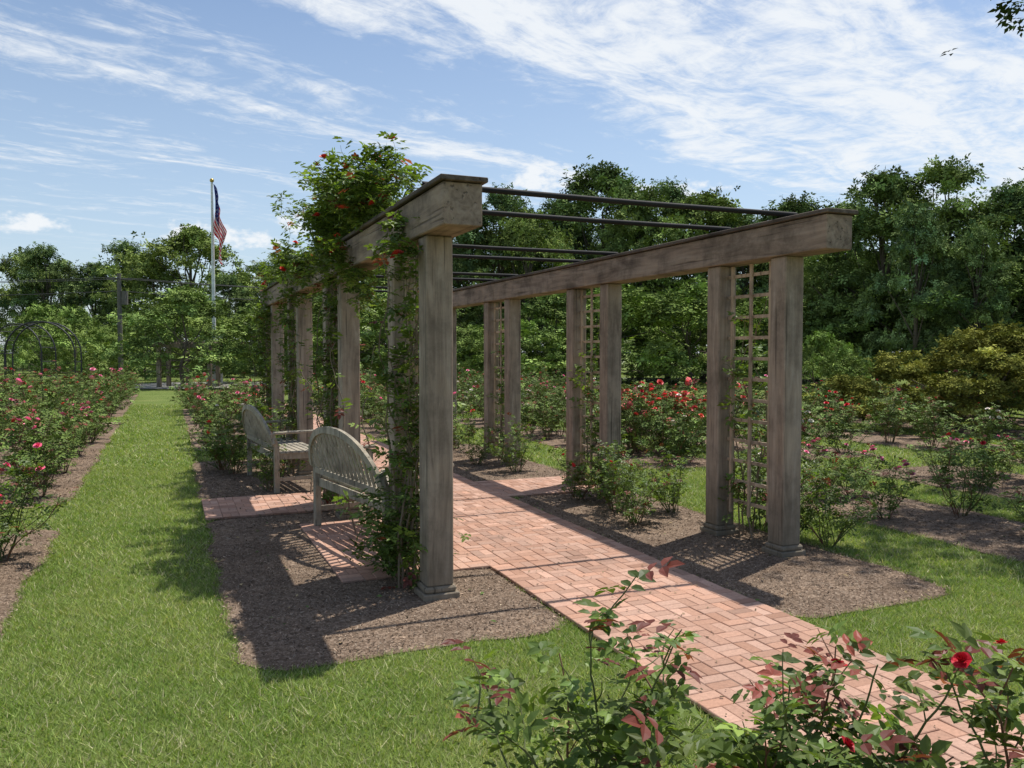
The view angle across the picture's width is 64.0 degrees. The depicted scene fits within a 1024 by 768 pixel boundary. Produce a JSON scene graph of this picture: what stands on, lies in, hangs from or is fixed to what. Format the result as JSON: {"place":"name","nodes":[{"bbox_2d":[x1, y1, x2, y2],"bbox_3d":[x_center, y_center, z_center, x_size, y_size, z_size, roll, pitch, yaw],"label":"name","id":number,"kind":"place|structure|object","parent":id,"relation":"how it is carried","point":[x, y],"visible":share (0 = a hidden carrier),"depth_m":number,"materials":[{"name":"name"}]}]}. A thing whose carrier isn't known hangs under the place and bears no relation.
{"place":"outdoors","nodes":[
{"label":"outdoors","id":0,"kind":"place"},
{"bbox_2d":[136,381,286,388],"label":"flagpole plaza","id":1,"kind":"structure","parent":0,"point":[154,385],"depth_m":37.15,"materials":[{"name":"concrete"}]},
{"bbox_2d":[152,342,222,386],"bbox_3d":[-14.200,-0.853,35.994,2.800,1.990,1.500,0,2,0],"label":"timber arbor","id":2,"kind":"object","parent":1,"relation":"on","point":[168,378],"visible":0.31,"depth_m":35.47,"materials":[{"name":"wood"}]},
{"bbox_2d":[206,178,222,384],"bbox_3d":[-13.800,-4.698,37.845,0.700,9.530,0.700,-1,2,-23],"label":"flagpole","id":3,"kind":"object","parent":1,"relation":"on","point":[212,262],"visible":0.68,"depth_m":37.74,"materials":[{"name":"silver metal"}]},
{"bbox_2d":[214,185,226,264],"bbox_3d":[-13.483,-7.340,37.710,0.573,3.738,0.466,0,2,-5],"label":"american flag","id":4,"kind":"object","parent":3,"relation":"attached to","point":[220,231],"visible":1,"depth_m":37.74,"materials":[{"name":"fabric"}]},
{"bbox_2d":[0,353,1023,767],"bbox_3d":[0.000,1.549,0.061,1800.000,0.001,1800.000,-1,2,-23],"label":"ground","id":5,"kind":"structure","parent":0,"point":[152,395],"depth_m":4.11,"materials":[{"name":"green plant"}]},
{"bbox_2d":[0,301,85,379],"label":"garden shrub","id":6,"kind":"object","parent":5,"relation":"on","point":[40,312],"visible":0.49,"depth_m":45.58,"materials":[{"name":"green plant"}]},
{"bbox_2d":[13,303,139,377],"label":"garden shrub","id":7,"kind":"object","parent":5,"relation":"on","point":[72,316],"visible":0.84,"depth_m":41.23,"materials":[{"name":"green plant"}]},
{"bbox_2d":[71,326,137,375],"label":"garden shrub","id":8,"kind":"object","parent":5,"relation":"on","point":[103,342],"visible":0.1,"depth_m":45.73,"materials":[{"name":"green plant"}]},
{"bbox_2d":[106,273,131,374],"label":"utility pole","id":9,"kind":"object","parent":5,"relation":"on","point":[122,297],"visible":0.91,"depth_m":42.31,"materials":[{"name":"brown wood"}]},
{"bbox_2d":[0,277,260,299],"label":"power lines","id":10,"kind":"object","parent":9,"relation":"attached to","point":[121,278],"visible":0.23,"depth_m":42.29,"materials":[{"name":"black metal"}]},
{"bbox_2d":[91,311,191,379],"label":"garden shrub","id":11,"kind":"object","parent":5,"relation":"on","point":[111,339],"visible":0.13,"depth_m":44.16,"materials":[{"name":"green plant"}]},
{"bbox_2d":[240,275,287,430],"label":"climbing rose","id":12,"kind":"object","parent":5,"relation":"on","point":[266,316],"visible":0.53,"depth_m":12.78,"materials":[{"name":"green plant"}]},
{"bbox_2d":[360,243,504,347],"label":"deciduous tree","id":13,"kind":"object","parent":5,"relation":"on","point":[381,281],"visible":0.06,"depth_m":47.65,"materials":[{"name":"green plant"}]},
{"bbox_2d":[383,209,511,376],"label":"deciduous tree","id":14,"kind":"object","parent":5,"relation":"on","point":[459,284],"visible":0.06,"depth_m":46.52,"materials":[{"name":"green plant"}]},
{"bbox_2d":[0,223,933,371],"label":"distant tree line","id":15,"kind":"object","parent":5,"relation":"on","point":[150,266],"visible":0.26,"depth_m":66.48,"materials":[{"name":"green plant"}]},
{"bbox_2d":[452,182,544,370],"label":"deciduous tree","id":16,"kind":"object","parent":5,"relation":"on","point":[497,202],"visible":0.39,"depth_m":44.82,"materials":[{"name":"green plant"}]},
{"bbox_2d":[0,394,1023,765],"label":"mulch beds","id":17,"kind":"object","parent":5,"relation":"on","point":[604,516],"visible":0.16,"depth_m":5.97,"materials":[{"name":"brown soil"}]},
{"bbox_2d":[0,490,17,541],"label":"rose bush","id":18,"kind":"object","parent":17,"relation":"on","point":[5,523],"visible":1,"depth_m":5.33,"materials":[{"name":"green plant"}]},
{"bbox_2d":[1,472,31,513],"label":"rose bush","id":19,"kind":"object","parent":17,"relation":"on","point":[26,487],"visible":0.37,"depth_m":6.45,"materials":[{"name":"green plant"}]},
{"bbox_2d":[0,367,51,404],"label":"rose bed","id":20,"kind":"object","parent":17,"relation":"on","point":[30,382],"visible":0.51,"depth_m":23.88,"materials":[{"name":"green plant"}]},
{"bbox_2d":[0,323,56,399],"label":"metal rose arch","id":21,"kind":"structure","parent":17,"relation":"on","point":[18,324],"depth_m":26.47,"materials":[{"name":"black metal"}]},
{"bbox_2d":[0,443,77,560],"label":"rose bush","id":22,"kind":"object","parent":17,"relation":"on","point":[19,491],"visible":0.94,"depth_m":6.13,"materials":[{"name":"green plant"}]},
{"bbox_2d":[4,321,81,400],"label":"metal rose arch","id":23,"kind":"structure","parent":17,"relation":"on","point":[52,323],"depth_m":24.38,"materials":[{"name":"black metal"}]},
{"bbox_2d":[0,365,128,498],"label":"rose bed","id":24,"kind":"object","parent":17,"relation":"on","point":[26,423],"visible":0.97,"depth_m":10.83,"materials":[{"name":"green plant"}]},
{"bbox_2d":[25,358,147,415],"bbox_3d":[-12.133,-0.088,24.112,2.476,1.403,11.812,-1,2,-23],"label":"rose bed","id":25,"kind":"object","parent":17,"relation":"on","point":[125,378],"visible":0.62,"depth_m":21.26,"materials":[{"name":"green plant"}]},
{"bbox_2d":[184,417,246,469],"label":"rose bush","id":26,"kind":"object","parent":17,"relation":"on","point":[208,446],"visible":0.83,"depth_m":10.54,"materials":[{"name":"green plant"}]},
{"bbox_2d":[167,371,286,444],"bbox_3d":[-6.140,0.336,17.421,2.229,1.077,10.958,-1,2,-23],"label":"rose bed","id":27,"kind":"object","parent":17,"relation":"on","point":[200,404],"visible":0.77,"depth_m":15.16,"materials":[{"name":"green plant"}]},
{"bbox_2d":[212,424,246,462],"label":"rose bush","id":28,"kind":"object","parent":17,"relation":"on","point":[226,438],"visible":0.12,"depth_m":11.42,"materials":[{"name":"green plant"}]},
{"bbox_2d":[210,401,260,473],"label":"rose bush","id":29,"kind":"object","parent":17,"relation":"on","point":[229,452],"visible":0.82,"depth_m":10.28,"materials":[{"name":"green plant"}]},
{"bbox_2d":[238,394,285,459],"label":"rose bush","id":30,"kind":"object","parent":17,"relation":"on","point":[263,408],"visible":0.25,"depth_m":11.34,"materials":[{"name":"green plant"}]},
{"bbox_2d":[241,439,306,490],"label":"rose bush","id":31,"kind":"object","parent":17,"relation":"on","point":[270,472],"visible":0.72,"depth_m":9.09,"materials":[{"name":"green plant"}]},
{"bbox_2d":[237,213,319,474],"bbox_3d":[-2.859,-0.498,10.395,1.385,3.287,1.471,1,2,19],"label":"climbing rose","id":32,"kind":"object","parent":17,"relation":"on","point":[291,379],"visible":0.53,"depth_m":10.32,"materials":[{"name":"green plant"}]},
{"bbox_2d":[242,405,323,493],"bbox_3d":[-2.745,0.698,9.640,0.695,0.928,1.577,-1,3,-29],"label":"garden bench","id":33,"kind":"object","parent":17,"relation":"on","point":[255,426],"visible":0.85,"depth_m":9.25,"materials":[{"name":"grey wood"}]},
{"bbox_2d":[286,371,418,434],"bbox_3d":[-4.014,0.188,20.256,2.066,1.152,11.821,-1,2,-23],"label":"rose bed","id":34,"kind":"object","parent":17,"relation":"on","point":[373,408],"visible":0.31,"depth_m":16.70,"materials":[{"name":"green plant"}]},
{"bbox_2d":[332,202,470,589],"bbox_3d":[-0.786,0.061,5.573,0.818,2.622,1.297,-1,2,-23],"label":"climbing rose","id":35,"kind":"object","parent":17,"relation":"on","point":[400,541],"visible":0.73,"depth_m":5.42,"materials":[{"name":"green plant"}]},
{"bbox_2d":[360,368,469,411],"bbox_3d":[-3.578,-0.014,25.084,2.138,1.178,11.163,-1,2,-23],"label":"rose bed","id":36,"kind":"object","parent":17,"relation":"on","point":[458,392],"visible":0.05,"depth_m":26.19,"materials":[{"name":"green plant"}]},
{"bbox_2d":[453,405,477,448],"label":"rose bush","id":37,"kind":"object","parent":17,"relation":"on","point":[469,416],"visible":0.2,"depth_m":12.87,"materials":[{"name":"green plant"}]},
{"bbox_2d":[453,410,478,447],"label":"rose bush","id":38,"kind":"object","parent":17,"relation":"on","point":[455,432],"visible":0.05,"depth_m":12.09,"materials":[{"name":"green plant"}]},
{"bbox_2d":[453,417,496,463],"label":"rose bush","id":39,"kind":"object","parent":17,"relation":"on","point":[481,451],"visible":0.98,"depth_m":11.18,"materials":[{"name":"green plant"}]},
{"bbox_2d":[456,361,565,404],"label":"rose bed","id":40,"kind":"object","parent":17,"relation":"on","point":[469,382],"visible":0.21,"depth_m":24.35,"materials":[{"name":"green plant"}]},
{"bbox_2d":[0,456,1023,647],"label":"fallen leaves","id":41,"kind":"object","parent":17,"relation":"on","point":[379,595],"visible":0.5,"depth_m":6.43,"materials":[{"name":"brown plant"}]},
{"bbox_2d":[487,321,539,459],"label":"climbing rose","id":42,"kind":"object","parent":17,"relation":"on","point":[501,400],"visible":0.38,"depth_m":11.48,"materials":[{"name":"green plant"}]},
{"bbox_2d":[485,412,545,471],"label":"rose bush","id":43,"kind":"object","parent":17,"relation":"on","point":[517,431],"visible":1,"depth_m":10.51,"materials":[{"name":"green plant"}]},
{"bbox_2d":[258,173,858,601],"bbox_3d":[-0.906,-0.122,9.732,3.055,2.624,9.900,-1,2,-23],"label":"garden pergola","id":44,"kind":"object","parent":17,"relation":"on","point":[446,209],"visible":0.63,"depth_m":6.56,"materials":[{"name":"brown wood"}]},
{"bbox_2d":[266,131,432,534],"bbox_3d":[-1.527,-0.360,7.347,1.210,3.250,3.496,-1,2,-23],"label":"climbing rose","id":45,"kind":"object","parent":44,"relation":"attached to","point":[358,198],"visible":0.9,"depth_m":6.34,"materials":[{"name":"green plant"}]},
{"bbox_2d":[440,637,692,767],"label":"rose bush","id":46,"kind":"object","parent":17,"relation":"on","point":[489,718],"visible":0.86,"depth_m":2.51,"materials":[{"name":"green plant"}]},
{"bbox_2d":[482,363,658,397],"bbox_3d":[1.391,-0.081,26.938,2.539,1.164,10.526,-1,2,-23],"label":"rose bed","id":47,"kind":"object","parent":17,"relation":"on","point":[548,378],"visible":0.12,"depth_m":25.81,"materials":[{"name":"green plant"}]},
{"bbox_2d":[457,376,706,464],"bbox_3d":[0.748,0.424,14.756,2.044,1.108,8.883,-1,2,-23],"label":"rose bed","id":48,"kind":"object","parent":17,"relation":"on","point":[678,434],"visible":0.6,"depth_m":12.23,"materials":[{"name":"green plant"}]},
{"bbox_2d":[547,446,616,498],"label":"rose bush","id":49,"kind":"object","parent":17,"relation":"on","point":[577,480],"visible":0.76,"depth_m":8.47,"materials":[{"name":"green plant"}]},
{"bbox_2d":[558,317,637,490],"bbox_3d":[0.937,0.222,9.036,0.674,1.955,0.749,-1,2,-23],"label":"climbing rose","id":50,"kind":"object","parent":17,"relation":"on","point":[578,367],"visible":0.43,"depth_m":9.03,"materials":[{"name":"green plant"}]},
{"bbox_2d":[584,443,654,502],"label":"rose bush","id":51,"kind":"object","parent":17,"relation":"on","point":[600,464],"visible":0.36,"depth_m":8.36,"materials":[{"name":"green plant"}]},
{"bbox_2d":[579,427,661,510],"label":"rose bush","id":52,"kind":"object","parent":17,"relation":"on","point":[616,454],"visible":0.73,"depth_m":7.85,"materials":[{"name":"green plant"}]},
{"bbox_2d":[587,383,672,451],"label":"rose bush","id":53,"kind":"object","parent":17,"relation":"on","point":[629,402],"visible":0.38,"depth_m":12.52,"materials":[{"name":"green plant"}]},
{"bbox_2d":[527,556,738,767],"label":"rose bush","id":54,"kind":"object","parent":17,"relation":"on","point":[645,732],"visible":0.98,"depth_m":2.35,"materials":[{"name":"green plant"}]},
{"bbox_2d":[602,457,675,523],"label":"rose bush","id":55,"kind":"object","parent":17,"relation":"on","point":[635,504],"visible":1,"depth_m":7.30,"materials":[{"name":"green plant"}]},
{"bbox_2d":[646,443,693,512],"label":"rose bush","id":56,"kind":"object","parent":17,"relation":"on","point":[674,497],"visible":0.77,"depth_m":7.86,"materials":[{"name":"green plant"}]},
{"bbox_2d":[660,383,747,445],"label":"rose bush","id":57,"kind":"object","parent":17,"relation":"on","point":[699,401],"visible":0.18,"depth_m":13.52,"materials":[{"name":"green plant"}]},
{"bbox_2d":[534,374,889,452],"bbox_3d":[3.096,0.407,15.703,2.553,1.068,8.932,-1,2,-23],"label":"rose bed","id":58,"kind":"object","parent":17,"relation":"on","point":[829,426],"visible":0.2,"depth_m":12.54,"materials":[{"name":"green plant"}]},
{"bbox_2d":[717,296,768,543],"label":"climbing rose","id":59,"kind":"object","parent":17,"relation":"on","point":[746,415],"visible":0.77,"depth_m":6.72,"materials":[{"name":"green plant"}]},
{"bbox_2d":[667,722,827,767],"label":"rose bush","id":60,"kind":"object","parent":17,"relation":"on","point":[681,752],"visible":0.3,"depth_m":2.27,"materials":[{"name":"green plant"}]},
{"bbox_2d":[722,425,853,531],"bbox_3d":[2.242,0.811,6.732,0.956,0.961,0.658,-1,2,-22],"label":"rose bush","id":61,"kind":"object","parent":17,"relation":"on","point":[808,509],"visible":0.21,"depth_m":6.72,"materials":[{"name":"green plant"}]},
{"bbox_2d":[635,377,1016,447],"bbox_3d":[5.658,0.363,17.017,2.299,1.052,9.288,-1,2,-23],"label":"rose bed","id":62,"kind":"object","parent":17,"relation":"on","point":[920,421],"visible":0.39,"depth_m":13.82,"materials":[{"name":"green plant"}]},
{"bbox_2d":[697,625,976,767],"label":"rose bush","id":63,"kind":"object","parent":17,"relation":"on","point":[863,645],"visible":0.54,"depth_m":2.34,"materials":[{"name":"green plant"}]},
{"bbox_2d":[792,671,952,767],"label":"rose bush","id":64,"kind":"object","parent":17,"relation":"on","point":[869,732],"visible":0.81,"depth_m":2.02,"materials":[{"name":"green plant"}]},
{"bbox_2d":[731,620,1023,767],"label":"rose bush","id":65,"kind":"object","parent":17,"relation":"on","point":[961,659],"visible":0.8,"depth_m":2.23,"materials":[{"name":"green plant"}]},
{"bbox_2d":[736,431,1023,529],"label":"rose bed","id":66,"kind":"object","parent":17,"relation":"on","point":[862,481],"visible":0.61,"depth_m":7.66,"materials":[{"name":"green plant"}]},
{"bbox_2d":[736,370,1023,433],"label":"rose bed","id":67,"kind":"object","parent":17,"relation":"on","point":[950,410],"visible":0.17,"depth_m":15.97,"materials":[{"name":"green plant"}]},
{"bbox_2d":[791,626,1023,767],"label":"rose bush","id":68,"kind":"object","parent":17,"relation":"on","point":[1008,719],"visible":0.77,"depth_m":2.19,"materials":[{"name":"green plant"}]},
{"bbox_2d":[811,375,1023,417],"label":"rose bed","id":69,"kind":"object","parent":17,"relation":"on","point":[876,381],"visible":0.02,"depth_m":20.75,"materials":[{"name":"green plant"}]},
{"bbox_2d":[905,427,1023,486],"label":"rose bed","id":70,"kind":"object","parent":17,"relation":"on","point":[1008,443],"visible":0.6,"depth_m":9.81,"materials":[{"name":"green plant"}]},
{"bbox_2d":[0,240,1023,387],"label":"woodland undergrowth","id":71,"kind":"object","parent":5,"relation":"on","point":[637,312],"visible":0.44,"depth_m":35.12,"materials":[{"name":"green plant"}]},
{"bbox_2d":[461,205,598,375],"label":"deciduous tree","id":72,"kind":"object","parent":5,"relation":"on","point":[518,232],"visible":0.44,"depth_m":42.95,"materials":[{"name":"green plant"}]},
{"bbox_2d":[521,191,598,377],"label":"deciduous tree","id":73,"kind":"object","parent":5,"relation":"on","point":[577,235],"visible":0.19,"depth_m":47.09,"materials":[{"name":"green plant"}]},
{"bbox_2d":[535,155,670,350],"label":"deciduous tree","id":74,"kind":"object","parent":5,"relation":"on","point":[608,181],"visible":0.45,"depth_m":45.41,"materials":[{"name":"green plant"}]},
{"bbox_2d":[570,182,701,379],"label":"deciduous tree","id":75,"kind":"object","parent":5,"relation":"on","point":[618,240],"visible":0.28,"depth_m":43.51,"materials":[{"name":"green plant"}]},
{"bbox_2d":[625,388,690,447],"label":"rose bush","id":76,"kind":"object","parent":5,"relation":"on","point":[677,405],"visible":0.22,"depth_m":13.08,"materials":[{"name":"green plant"}]},
{"bbox_2d":[621,377,697,440],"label":"rose bush","id":77,"kind":"object","parent":5,"relation":"on","point":[688,380],"visible":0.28,"depth_m":14.02,"materials":[{"name":"green plant"}]},
{"bbox_2d":[654,386,706,450],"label":"rose bush","id":78,"kind":"object","parent":5,"relation":"on","point":[684,405],"visible":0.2,"depth_m":12.71,"materials":[{"name":"green plant"}]},
{"bbox_2d":[631,175,737,378],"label":"deciduous tree","id":79,"kind":"object","parent":5,"relation":"on","point":[675,194],"visible":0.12,"depth_m":47.04,"materials":[{"name":"green plant"}]},
{"bbox_2d":[643,186,768,379],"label":"deciduous tree","id":80,"kind":"object","parent":5,"relation":"on","point":[713,218],"visible":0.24,"depth_m":43.94,"materials":[{"name":"green plant"}]},
{"bbox_2d":[684,213,768,375],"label":"deciduous tree","id":81,"kind":"object","parent":5,"relation":"on","point":[752,220],"visible":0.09,"depth_m":44.22,"materials":[{"name":"green plant"}]},
{"bbox_2d":[734,429,818,528],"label":"rose bush","id":82,"kind":"object","parent":5,"relation":"on","point":[752,508],"visible":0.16,"depth_m":7.20,"materials":[{"name":"green plant"}]},
{"bbox_2d":[741,190,827,343],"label":"deciduous tree","id":83,"kind":"object","parent":5,"relation":"on","point":[801,205],"visible":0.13,"depth_m":45.67,"materials":[{"name":"green plant"}]},
{"bbox_2d":[758,330,870,393],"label":"garden shrub","id":84,"kind":"object","parent":5,"relation":"on","point":[818,338],"visible":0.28,"depth_m":21.78,"materials":[{"name":"green plant"}]},
{"bbox_2d":[762,207,871,380],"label":"deciduous tree","id":85,"kind":"object","parent":5,"relation":"on","point":[847,253],"depth_m":42.58,"materials":[{"name":"green plant"}]},
{"bbox_2d":[800,451,877,546],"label":"rose bush","id":86,"kind":"object","parent":5,"relation":"on","point":[852,520],"visible":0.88,"depth_m":6.46,"materials":[{"name":"green plant"}]},
{"bbox_2d":[753,236,925,375],"bbox_3d":[15.674,-3.929,39.182,7.286,8.044,6.976,-1,2,-17],"label":"deciduous tree","id":87,"kind":"object","parent":5,"relation":"on","point":[828,257],"visible":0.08,"depth_m":37.68,"materials":[{"name":"green plant"}]},
{"bbox_2d":[802,338,901,409],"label":"garden shrub","id":88,"kind":"object","parent":5,"relation":"on","point":[835,355],"visible":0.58,"depth_m":18.72,"materials":[{"name":"green plant"}]},
{"bbox_2d":[826,198,907,368],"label":"deciduous tree","id":89,"kind":"object","parent":5,"relation":"on","point":[866,244],"visible":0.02,"depth_m":42.98,"materials":[{"name":"green plant"}]},
{"bbox_2d":[803,164,980,382],"bbox_3d":[16.605,-4.732,35.884,9.830,9.943,6.728,1,2,17],"label":"deciduous tree","id":90,"kind":"object","parent":5,"relation":"on","point":[883,187],"visible":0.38,"depth_m":35.13,"materials":[{"name":"green plant"}]},
{"bbox_2d":[802,319,1023,427],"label":"shrubs","id":91,"kind":"object","parent":5,"relation":"on","point":[996,353],"visible":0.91,"depth_m":15.91,"materials":[{"name":"green plant"}]},
{"bbox_2d":[851,201,981,386],"bbox_3d":[15.216,-3.232,31.088,3.260,7.272,4.557,-2,3,-40],"label":"deciduous tree","id":92,"kind":"object","parent":5,"relation":"on","point":[920,217],"visible":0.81,"depth_m":30.68,"materials":[{"name":"green plant"}]},
{"bbox_2d":[812,153,1023,375],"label":"deciduous tree","id":93,"kind":"object","parent":5,"relation":"on","point":[949,177],"visible":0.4,"depth_m":32.92,"materials":[{"name":"green plant"}]},
{"bbox_2d":[933,221,1021,378],"bbox_3d":[17.053,-2.740,29.982,2.927,6.355,3.626,1,3,29],"label":"deciduous tree","id":94,"kind":"object","parent":5,"relation":"on","point":[969,250],"visible":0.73,"depth_m":29.48,"materials":[{"name":"green plant"}]},
{"bbox_2d":[941,0,1023,55],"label":"shade tree","id":95,"kind":"object","parent":5,"relation":"on","point":[1007,12],"visible":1,"depth_m":10.87,"materials":[{"name":"green plant"}]},
{"bbox_2d":[945,178,1023,361],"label":"deciduous tree","id":96,"kind":"object","parent":5,"relation":"on","point":[1013,195],"visible":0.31,"depth_m":32.16,"materials":[{"name":"green plant"}]},
{"bbox_2d":[967,167,1023,328],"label":"deciduous tree","id":97,"kind":"object","parent":5,"relation":"on","point":[1021,311],"visible":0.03,"depth_m":32.14,"materials":[{"name":"green plant"}]},
{"bbox_2d":[0,0,1023,352],"label":"sky","id":98,"kind":"structure","parent":0,"point":[118,118],"materials":[{"name":"blue"}]},
{"bbox_2d":[201,391,1023,767],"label":"brick path","id":99,"kind":"structure","parent":0,"point":[733,627],"depth_m":5.12,"materials":[{"name":"red brick"}]},
{"bbox_2d":[257,238,322,493],"bbox_3d":[-2.356,-0.287,9.513,1.069,2.936,1.751,-1,2,-23],"label":"climbing rose","id":100,"kind":"object","parent":99,"relation":"on","point":[292,265],"visible":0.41,"depth_m":9.12,"materials":[{"name":"green plant"}]},
{"bbox_2d":[276,233,387,479],"bbox_3d":[-1.550,-0.070,7.083,1.126,2.691,1.317,-2,3,-37],"label":"climbing rose","id":101,"kind":"object","parent":99,"relation":"on","point":[349,276],"visible":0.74,"depth_m":6.94,"materials":[{"name":"green plant"}]},
{"bbox_2d":[294,191,381,514],"bbox_3d":[-1.629,-0.261,7.865,0.860,3.014,1.291,-1,2,-23],"label":"climbing rose","id":102,"kind":"object","parent":99,"relation":"on","point":[332,393],"visible":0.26,"depth_m":7.91,"materials":[{"name":"green plant"}]},
{"bbox_2d":[308,426,453,560],"bbox_3d":[-1.146,0.797,6.660,0.695,0.928,1.577,-1,3,-33],"label":"garden bench","id":103,"kind":"object","parent":99,"relation":"on","point":[325,477],"visible":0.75,"depth_m":6.56,"materials":[{"name":"grey wood"}]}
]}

